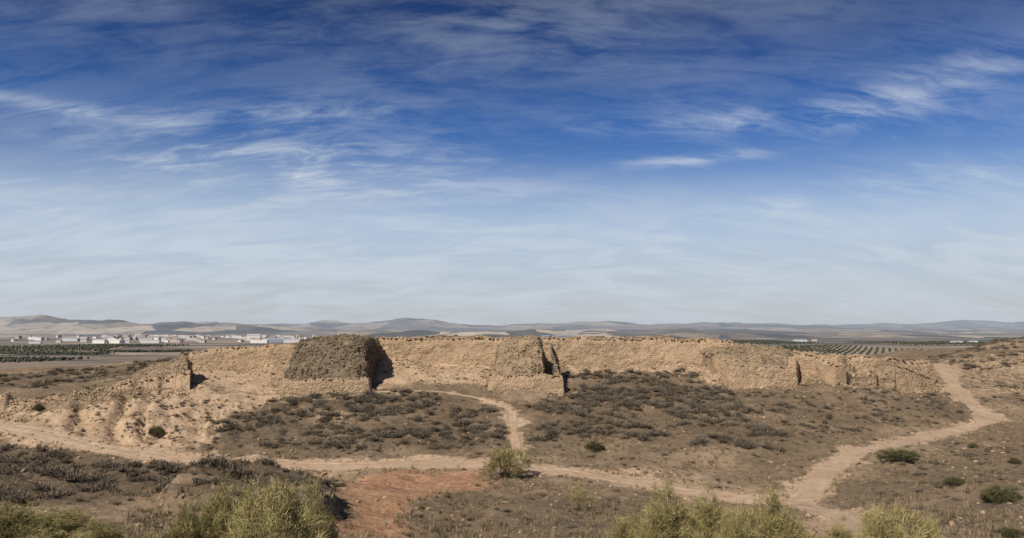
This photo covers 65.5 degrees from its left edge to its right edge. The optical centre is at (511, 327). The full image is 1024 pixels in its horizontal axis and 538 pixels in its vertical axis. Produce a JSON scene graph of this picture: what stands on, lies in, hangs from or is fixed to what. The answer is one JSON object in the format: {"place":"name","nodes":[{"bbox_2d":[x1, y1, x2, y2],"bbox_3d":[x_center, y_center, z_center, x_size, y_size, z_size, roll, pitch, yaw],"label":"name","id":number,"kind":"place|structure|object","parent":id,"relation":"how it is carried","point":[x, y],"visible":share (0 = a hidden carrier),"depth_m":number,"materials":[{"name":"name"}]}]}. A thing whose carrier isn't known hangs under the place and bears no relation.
{"place":"outdoors","nodes":[
{"label":"outdoors","id":0,"kind":"place"},
{"bbox_2d":[14,346,129,350],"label":"field","id":1,"kind":"structure","parent":0,"point":[75,349],"depth_m":2084.99,"materials":[{"name":"plant"}]},
{"bbox_2d":[0,422,864,534],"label":"dirt track","id":2,"kind":"structure","parent":0,"point":[819,511],"depth_m":64.60,"materials":[{"name":"soil"}]},
{"bbox_2d":[0,329,1022,338],"bbox_3d":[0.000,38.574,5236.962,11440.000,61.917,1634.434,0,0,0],"label":"rolling hills","id":3,"kind":"structure","parent":0,"point":[684,333],"depth_m":4972.46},
{"bbox_2d":[0,331,1023,537],"bbox_3d":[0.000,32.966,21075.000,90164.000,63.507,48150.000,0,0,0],"label":"ground","id":4,"kind":"structure","parent":0,"point":[401,484],"depth_m":70.87,"materials":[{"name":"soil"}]},
{"bbox_2d":[0,487,15,495],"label":"shrub","id":5,"kind":"object","parent":4,"relation":"on","point":[6,492],"visible":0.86,"depth_m":41.69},
{"bbox_2d":[0,465,18,474],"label":"shrub","id":6,"kind":"object","parent":4,"relation":"on","point":[6,470],"visible":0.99,"depth_m":48.60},
{"bbox_2d":[8,493,30,503],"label":"shrub","id":7,"kind":"object","parent":4,"relation":"on","point":[20,498],"visible":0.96,"depth_m":40.48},
{"bbox_2d":[12,489,33,498],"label":"shrub","id":8,"kind":"object","parent":4,"relation":"on","point":[21,492],"visible":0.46,"depth_m":42.09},
{"bbox_2d":[0,497,59,537],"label":"broom bush","id":9,"kind":"object","parent":4,"relation":"on","point":[23,524],"visible":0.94,"depth_m":20.99,"materials":[{"name":"green plant"}]},
{"bbox_2d":[20,454,44,459],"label":"shrub","id":10,"kind":"object","parent":4,"relation":"on","point":[33,457],"visible":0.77,"depth_m":64.68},
{"bbox_2d":[32,403,44,410],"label":"broom bush","id":11,"kind":"object","parent":4,"relation":"on","point":[38,407],"visible":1,"depth_m":79.83,"materials":[{"name":"green plant"}]},
{"bbox_2d":[36,443,52,451],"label":"shrub","id":12,"kind":"object","parent":4,"relation":"on","point":[42,449],"visible":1,"depth_m":67.83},
{"bbox_2d":[32,483,57,491],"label":"shrub","id":13,"kind":"object","parent":4,"relation":"on","point":[46,488],"visible":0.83,"depth_m":45.62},
{"bbox_2d":[39,465,59,475],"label":"shrub","id":14,"kind":"object","parent":4,"relation":"on","point":[44,473],"visible":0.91,"depth_m":47.90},
{"bbox_2d":[34,486,67,498],"bbox_3d":[-25.430,9.232,44.207,2.105,0.944,1.826,0,0,10],"label":"shrub","id":15,"kind":"object","parent":4,"relation":"on","point":[49,495],"visible":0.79,"depth_m":44.05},
{"bbox_2d":[47,470,64,477],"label":"shrub","id":16,"kind":"object","parent":4,"relation":"on","point":[56,474],"visible":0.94,"depth_m":47.70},
{"bbox_2d":[48,466,69,475],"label":"shrub","id":17,"kind":"object","parent":4,"relation":"on","point":[64,471],"visible":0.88,"depth_m":48.06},
{"bbox_2d":[22,526,97,537],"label":"broom bush","id":18,"kind":"object","parent":4,"relation":"on","point":[74,535],"visible":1,"depth_m":17.24,"materials":[{"name":"green plant"}]},
{"bbox_2d":[52,450,71,458],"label":"shrub","id":19,"kind":"object","parent":4,"relation":"on","point":[64,455],"visible":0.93,"depth_m":65.40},
{"bbox_2d":[12,500,112,537],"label":"broom bush","id":20,"kind":"object","parent":4,"relation":"on","point":[68,520],"visible":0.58,"depth_m":22.95,"materials":[{"name":"green plant"}]},
{"bbox_2d":[56,455,72,463],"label":"shrub","id":21,"kind":"object","parent":4,"relation":"on","point":[64,461],"visible":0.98,"depth_m":64.51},
{"bbox_2d":[56,467,83,481],"bbox_3d":[-26.332,8.779,47.689,1.670,0.923,1.690,0,0,23],"label":"shrub","id":22,"kind":"object","parent":4,"relation":"on","point":[70,477],"visible":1,"depth_m":47.55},
{"bbox_2d":[62,338,79,340],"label":"town building","id":23,"kind":"structure","parent":4,"relation":"on","point":[70,339],"depth_m":3439.85,"materials":[{"name":"metal"}]},
{"bbox_2d":[66,463,86,469],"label":"shrub","id":24,"kind":"object","parent":4,"relation":"on","point":[76,467],"visible":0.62,"depth_m":56.16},
{"bbox_2d":[81,473,100,482],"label":"shrub","id":25,"kind":"object","parent":4,"relation":"on","point":[87,479],"visible":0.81,"depth_m":48.09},
{"bbox_2d":[85,485,102,492],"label":"shrub","id":26,"kind":"object","parent":4,"relation":"on","point":[93,489],"visible":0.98,"depth_m":45.46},
{"bbox_2d":[0,369,190,417],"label":"fortress wall","id":27,"kind":"structure","parent":4,"relation":"on","point":[181,379],"depth_m":85.41,"materials":[{"name":"stone"}]},
{"bbox_2d":[67,519,128,537],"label":"broom bush","id":28,"kind":"object","parent":4,"relation":"on","point":[95,528],"visible":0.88,"depth_m":19.95,"materials":[{"name":"green plant"}]},
{"bbox_2d":[87,479,111,487],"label":"shrub","id":29,"kind":"object","parent":4,"relation":"on","point":[97,484],"visible":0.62,"depth_m":46.66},
{"bbox_2d":[92,339,107,342],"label":"town building","id":30,"kind":"structure","parent":4,"relation":"on","point":[99,340],"depth_m":3024.56,"materials":[{"name":"metal"}]},
{"bbox_2d":[89,469,116,481],"bbox_3d":[-25.242,9.079,48.708,1.828,0.877,1.710,0,0,11],"label":"shrub","id":31,"kind":"object","parent":4,"relation":"on","point":[101,476],"visible":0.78,"depth_m":48.58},
{"bbox_2d":[98,482,121,490],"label":"shrub","id":32,"kind":"object","parent":4,"relation":"on","point":[108,486],"visible":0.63,"depth_m":46.12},
{"bbox_2d":[107,339,124,342],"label":"town building","id":33,"kind":"structure","parent":4,"relation":"on","point":[116,341],"depth_m":3028.42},
{"bbox_2d":[111,463,128,471],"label":"shrub","id":34,"kind":"object","parent":4,"relation":"on","point":[118,467],"visible":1,"depth_m":49.68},
{"bbox_2d":[124,466,144,477],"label":"shrub","id":35,"kind":"object","parent":4,"relation":"on","point":[134,473],"visible":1,"depth_m":49.70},
{"bbox_2d":[125,459,146,466],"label":"shrub","id":36,"kind":"object","parent":4,"relation":"on","point":[136,463],"visible":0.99,"depth_m":58.11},
{"bbox_2d":[138,472,155,481],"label":"shrub","id":37,"kind":"object","parent":4,"relation":"on","point":[149,477],"visible":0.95,"depth_m":48.74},
{"bbox_2d":[138,519,159,526],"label":"shrub","id":38,"kind":"object","parent":4,"relation":"on","point":[149,523],"visible":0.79,"depth_m":31.02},
{"bbox_2d":[140,340,160,342],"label":"town building","id":39,"kind":"structure","parent":4,"relation":"on","point":[150,341],"depth_m":3027.81,"materials":[{"name":"metal"}]},
{"bbox_2d":[142,522,162,537],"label":"broom bush","id":40,"kind":"object","parent":4,"relation":"on","point":[150,536],"visible":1,"depth_m":18.47,"materials":[{"name":"green plant"}]},
{"bbox_2d":[147,425,165,435],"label":"broom bush","id":41,"kind":"object","parent":4,"relation":"on","point":[158,429],"visible":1,"depth_m":74.69,"materials":[{"name":"green plant"}]},
{"bbox_2d":[150,460,170,468],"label":"shrub","id":42,"kind":"object","parent":4,"relation":"on","point":[159,466],"visible":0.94,"depth_m":56.86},
{"bbox_2d":[151,481,169,490],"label":"shrub","id":43,"kind":"object","parent":4,"relation":"on","point":[159,486],"visible":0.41,"depth_m":47.02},
{"bbox_2d":[130,356,192,383],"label":"bastion remnant","id":44,"kind":"object","parent":4,"relation":"on","point":[173,366],"visible":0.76,"depth_m":90.14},
{"bbox_2d":[150,476,173,485],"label":"shrub","id":45,"kind":"object","parent":4,"relation":"on","point":[164,478],"visible":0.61,"depth_m":48.30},
{"bbox_2d":[160,460,177,471],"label":"shrub","id":46,"kind":"object","parent":4,"relation":"on","point":[168,468],"visible":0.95,"depth_m":56.66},
{"bbox_2d":[168,463,186,471],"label":"shrub","id":47,"kind":"object","parent":4,"relation":"on","point":[175,469],"visible":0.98,"depth_m":56.59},
{"bbox_2d":[154,488,229,537],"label":"broom bush","id":48,"kind":"object","parent":4,"relation":"on","point":[192,527],"visible":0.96,"depth_m":20.30,"materials":[{"name":"green plant"}]},
{"bbox_2d":[187,474,207,485],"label":"shrub","id":49,"kind":"object","parent":4,"relation":"on","point":[195,481],"visible":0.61,"depth_m":42.51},
{"bbox_2d":[198,455,225,468],"bbox_3d":[-18.105,8.059,48.098,1.777,0.894,1.713,0,0,-36],"label":"shrub","id":50,"kind":"object","parent":4,"relation":"on","point":[204,463],"visible":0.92,"depth_m":47.88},
{"bbox_2d":[202,453,226,460],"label":"shrub","id":51,"kind":"object","parent":4,"relation":"on","point":[211,455],"visible":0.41,"depth_m":49.44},
{"bbox_2d":[206,455,223,466],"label":"shrub","id":52,"kind":"object","parent":4,"relation":"on","point":[216,463],"visible":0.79,"depth_m":48.10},
{"bbox_2d":[204,475,228,484],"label":"shrub","id":53,"kind":"object","parent":4,"relation":"on","point":[215,481],"visible":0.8,"depth_m":41.99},
{"bbox_2d":[63,391,376,434],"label":"footpath","id":54,"kind":"structure","parent":4,"relation":"on","point":[92,427],"depth_m":80.63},
{"bbox_2d":[212,426,227,432],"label":"shrub","id":55,"kind":"object","parent":4,"relation":"on","point":[219,429],"visible":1,"depth_m":73.92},
{"bbox_2d":[212,465,238,476],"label":"shrub","id":56,"kind":"object","parent":4,"relation":"on","point":[232,471],"visible":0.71,"depth_m":45.69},
{"bbox_2d":[195,464,262,537],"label":"broom bush","id":57,"kind":"object","parent":4,"relation":"on","point":[221,499],"visible":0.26,"depth_m":21.28,"materials":[{"name":"green plant"}]},
{"bbox_2d":[230,466,256,478],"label":"shrub","id":58,"kind":"object","parent":4,"relation":"on","point":[243,473],"visible":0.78,"depth_m":45.67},
{"bbox_2d":[189,342,297,371],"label":"curtain wall","id":59,"kind":"structure","parent":4,"relation":"on","point":[248,358],"depth_m":99.89,"materials":[{"name":"stone"}]},
{"bbox_2d":[231,466,256,479],"bbox_3d":[-15.235,8.403,45.710,1.470,0.977,1.368,0,0,19],"label":"shrub","id":60,"kind":"object","parent":4,"relation":"on","point":[247,473],"visible":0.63,"depth_m":45.60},
{"bbox_2d":[239,473,265,484],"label":"shrub","id":61,"kind":"object","parent":4,"relation":"on","point":[248,478],"visible":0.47,"depth_m":43.06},
{"bbox_2d":[247,334,260,340],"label":"town building","id":62,"kind":"structure","parent":4,"relation":"on","point":[249,336],"depth_m":3681.66,"materials":[{"name":"metal"}]},
{"bbox_2d":[218,514,293,537],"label":"broom bush","id":63,"kind":"object","parent":4,"relation":"on","point":[264,534],"visible":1,"depth_m":16.94,"materials":[{"name":"green plant"}]},
{"bbox_2d":[250,340,268,342],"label":"town building","id":64,"kind":"structure","parent":4,"relation":"on","point":[259,341],"depth_m":3058.45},
{"bbox_2d":[261,457,276,465],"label":"shrub","id":65,"kind":"object","parent":4,"relation":"on","point":[269,463],"visible":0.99,"depth_m":49.80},
{"bbox_2d":[265,338,285,341],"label":"town building","id":66,"kind":"structure","parent":4,"relation":"on","point":[275,339],"depth_m":3375.28,"materials":[{"name":"metal"}]},
{"bbox_2d":[221,471,332,537],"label":"broom bush","id":67,"kind":"object","parent":4,"relation":"on","point":[287,513],"visible":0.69,"depth_m":19.95,"materials":[{"name":"green plant"}]},
{"bbox_2d":[283,339,299,342],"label":"town building","id":68,"kind":"structure","parent":4,"relation":"on","point":[290,340],"depth_m":3148.59,"materials":[{"name":"metal"}]},
{"bbox_2d":[287,471,307,479],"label":"shrub","id":69,"kind":"object","parent":4,"relation":"on","point":[293,475],"visible":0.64,"depth_m":47.82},
{"bbox_2d":[292,467,306,474],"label":"shrub","id":70,"kind":"object","parent":4,"relation":"on","point":[300,472],"visible":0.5,"depth_m":50.93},
{"bbox_2d":[294,410,307,416],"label":"shrub","id":71,"kind":"object","parent":4,"relation":"on","point":[301,413],"visible":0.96,"depth_m":79.36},
{"bbox_2d":[290,473,341,537],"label":"broom bush","id":72,"kind":"object","parent":4,"relation":"on","point":[316,505],"visible":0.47,"depth_m":21.93,"materials":[{"name":"green plant"}]},
{"bbox_2d":[261,334,386,398],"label":"bastion","id":73,"kind":"object","parent":4,"relation":"on","point":[336,362],"visible":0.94,"depth_m":90.60,"materials":[{"name":"stone"}]},
{"bbox_2d":[318,440,330,448],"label":"shrub","id":74,"kind":"object","parent":4,"relation":"on","point":[325,445],"visible":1,"depth_m":69.78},
{"bbox_2d":[367,434,379,441],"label":"shrub","id":75,"kind":"object","parent":4,"relation":"on","point":[373,438],"visible":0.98,"depth_m":70.38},
{"bbox_2d":[375,335,508,369],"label":"curtain wall","id":76,"kind":"structure","parent":4,"relation":"on","point":[481,349],"depth_m":100.84,"materials":[{"name":"stone"}]},
{"bbox_2d":[377,390,513,412],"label":"footpath","id":77,"kind":"structure","parent":4,"relation":"on","point":[507,408],"depth_m":86.05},
{"bbox_2d":[459,433,473,439],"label":"shrub","id":78,"kind":"object","parent":4,"relation":"on","point":[466,436],"visible":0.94,"depth_m":71.64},
{"bbox_2d":[0,339,990,362],"bbox_3d":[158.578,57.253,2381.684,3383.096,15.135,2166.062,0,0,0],"label":"olive grove","id":79,"kind":"object","parent":4,"relation":"on","point":[99,348],"visible":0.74,"depth_m":2119.23,"materials":[{"name":"green plant"}]},
{"bbox_2d":[477,446,533,477],"bbox_3d":[-0.393,9.936,59.496,3.524,2.688,5.090,0,0,32],"label":"broom bush","id":80,"kind":"object","parent":4,"relation":"on","point":[505,457],"visible":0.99,"depth_m":58.98,"materials":[{"name":"green plant"}]},
{"bbox_2d":[0,335,1023,537],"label":"scrub vegetation","id":81,"kind":"object","parent":4,"relation":"on","point":[597,397],"visible":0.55,"depth_m":79.16,"materials":[{"name":"plant"}]},
{"bbox_2d":[0,340,1023,537],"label":"loose stones","id":82,"kind":"object","parent":4,"relation":"on","point":[470,484],"visible":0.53,"depth_m":73.97,"materials":[{"name":"stone"}]},
{"bbox_2d":[510,413,521,463],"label":"footpath","id":83,"kind":"structure","parent":4,"relation":"on","point":[515,443],"depth_m":72.44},
{"bbox_2d":[461,335,576,396],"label":"bastion","id":84,"kind":"object","parent":4,"relation":"on","point":[520,361],"visible":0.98,"depth_m":91.61,"materials":[{"name":"stone"}]},
{"bbox_2d":[540,335,573,337],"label":"town building","id":85,"kind":"structure","parent":4,"relation":"on","point":[560,336],"depth_m":3579.50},
{"bbox_2d":[565,480,598,510],"bbox_3d":[3.893,9.637,45.493,2.116,1.896,1.636,0,0,-30],"label":"broom bush","id":86,"kind":"object","parent":4,"relation":"on","point":[582,493],"visible":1,"depth_m":45.44,"materials":[{"name":"green plant"}]},
{"bbox_2d":[583,439,604,450],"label":"broom bush","id":87,"kind":"object","parent":4,"relation":"on","point":[593,444],"visible":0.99,"depth_m":67.78,"materials":[{"name":"green plant"}]},
{"bbox_2d":[600,510,646,537],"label":"broom bush","id":88,"kind":"object","parent":4,"relation":"on","point":[625,527],"visible":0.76,"depth_m":24.89,"materials":[{"name":"green plant"}]},
{"bbox_2d":[542,336,733,373],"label":"curtain wall","id":89,"kind":"structure","parent":4,"relation":"on","point":[619,352],"depth_m":101.02,"materials":[{"name":"stone"}]},
{"bbox_2d":[635,421,649,427],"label":"shrub","id":90,"kind":"object","parent":4,"relation":"on","point":[641,425],"visible":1,"depth_m":72.95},
{"bbox_2d":[637,433,650,440],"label":"shrub","id":91,"kind":"object","parent":4,"relation":"on","point":[643,438],"visible":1,"depth_m":69.34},
{"bbox_2d":[633,478,707,537],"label":"broom bush","id":92,"kind":"object","parent":4,"relation":"on","point":[662,521],"visible":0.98,"depth_m":23.74,"materials":[{"name":"green plant"}]},
{"bbox_2d":[682,521,721,537],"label":"broom bush","id":93,"kind":"object","parent":4,"relation":"on","point":[700,535],"visible":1,"depth_m":18.94,"materials":[{"name":"green plant"}]},
{"bbox_2d":[676,483,733,537],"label":"broom bush","id":94,"kind":"object","parent":4,"relation":"on","point":[708,515],"visible":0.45,"depth_m":25.75,"materials":[{"name":"green plant"}]},
{"bbox_2d":[714,502,764,537],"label":"broom bush","id":95,"kind":"object","parent":4,"relation":"on","point":[732,528],"visible":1,"depth_m":21.99,"materials":[{"name":"green plant"}]},
{"bbox_2d":[698,342,815,392],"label":"bastion","id":96,"kind":"object","parent":4,"relation":"on","point":[747,366],"visible":0.89,"depth_m":95.81,"materials":[{"name":"stone"}]},
{"bbox_2d":[736,480,815,537],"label":"broom bush","id":97,"kind":"object","parent":4,"relation":"on","point":[775,525],"visible":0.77,"depth_m":22.81,"materials":[{"name":"green plant"}]},
{"bbox_2d":[793,351,845,386],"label":"fortress wall","id":98,"kind":"structure","parent":4,"relation":"on","point":[811,365],"depth_m":95.88,"materials":[{"name":"stone"}]},
{"bbox_2d":[816,514,855,537],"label":"broom bush","id":99,"kind":"object","parent":4,"relation":"on","point":[838,533],"visible":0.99,"depth_m":23.91,"materials":[{"name":"green plant"}]},
{"bbox_2d":[837,357,856,371],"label":"rubble mound","id":100,"kind":"object","parent":4,"relation":"on","point":[849,367],"visible":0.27,"depth_m":100.15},
{"bbox_2d":[825,364,881,391],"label":"fortress wall","id":101,"kind":"structure","parent":4,"relation":"on","point":[865,377],"depth_m":94.86,"materials":[{"name":"stone"}]},
{"bbox_2d":[792,350,943,385],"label":"curtain wall","id":102,"kind":"structure","parent":4,"relation":"on","point":[861,361],"depth_m":101.28,"materials":[{"name":"stone"}]},
{"bbox_2d":[873,359,896,388],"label":"tower stump","id":103,"kind":"object","parent":4,"relation":"on","point":[885,376],"visible":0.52,"depth_m":97.18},
{"bbox_2d":[849,496,944,537],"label":"broom bush","id":104,"kind":"object","parent":4,"relation":"on","point":[875,526],"visible":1,"depth_m":21.88,"materials":[{"name":"green plant"}]},
{"bbox_2d":[873,448,926,460],"bbox_3d":[29.808,9.777,61.402,3.922,0.984,3.191,0,0,0],"label":"broom bush","id":105,"kind":"object","parent":4,"relation":"on","point":[903,454],"visible":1,"depth_m":61.23,"materials":[{"name":"green plant"}]},
{"bbox_2d":[887,363,951,393],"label":"fortress wall","id":106,"kind":"structure","parent":4,"relation":"on","point":[907,378],"depth_m":97.97,"materials":[{"name":"stone"}]},
{"bbox_2d":[912,509,943,537],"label":"broom bush","id":107,"kind":"object","parent":4,"relation":"on","point":[933,525],"visible":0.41,"depth_m":22.90,"materials":[{"name":"green plant"}]},
{"bbox_2d":[941,475,965,486],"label":"broom bush","id":108,"kind":"object","parent":4,"relation":"on","point":[953,480],"visible":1,"depth_m":50.80,"materials":[{"name":"green plant"}]},
{"bbox_2d":[978,483,1023,503],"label":"broom bush","id":109,"kind":"object","parent":4,"relation":"on","point":[993,492],"visible":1,"depth_m":45.12,"materials":[{"name":"green plant"}]},
{"bbox_2d":[988,526,1023,537],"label":"broom bush","id":110,"kind":"object","parent":4,"relation":"on","point":[1007,532],"visible":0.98,"depth_m":32.34,"materials":[{"name":"green plant"}]},
{"bbox_2d":[1006,457,1021,463],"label":"broom bush","id":111,"kind":"object","parent":4,"relation":"on","point":[1014,460],"visible":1,"depth_m":57.38,"materials":[{"name":"green plant"}]},
{"bbox_2d":[0,314,1023,333],"bbox_3d":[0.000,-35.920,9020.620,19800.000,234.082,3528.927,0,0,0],"label":"rolling hills","id":112,"kind":"structure","parent":0,"point":[38,324],"depth_m":8251.82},
{"bbox_2d":[0,0,1023,325],"label":"sky","id":113,"kind":"structure","parent":0,"point":[469,162],"materials":[{"name":"blue"}]},
{"bbox_2d":[191,318,1023,330],"bbox_3d":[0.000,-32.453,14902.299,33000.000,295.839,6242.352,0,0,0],"label":"distant hills","id":114,"kind":"structure","parent":0,"point":[414,324],"depth_m":13605.10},
{"bbox_2d":[278,320,1023,329],"bbox_3d":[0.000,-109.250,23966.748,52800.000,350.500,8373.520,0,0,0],"label":"distant hills","id":115,"kind":"structure","parent":0,"point":[979,324],"depth_m":22863.64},
{"bbox_2d":[787,345,905,354],"bbox_3d":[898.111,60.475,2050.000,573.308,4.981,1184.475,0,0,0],"label":"field","id":116,"kind":"structure","parent":0,"point":[871,352],"depth_m":2196.22,"materials":[{"name":"plant"}]},
{"bbox_2d":[788,364,996,505],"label":"dirt track","id":117,"kind":"structure","parent":0,"point":[819,484],"depth_m":68.97,"materials":[{"name":"soil"}]},
{"bbox_2d":[858,342,971,344],"bbox_3d":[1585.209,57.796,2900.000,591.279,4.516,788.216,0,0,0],"label":"field","id":118,"kind":"structure","parent":0,"point":[911,344],"depth_m":2687.25,"materials":[{"name":"plant"}]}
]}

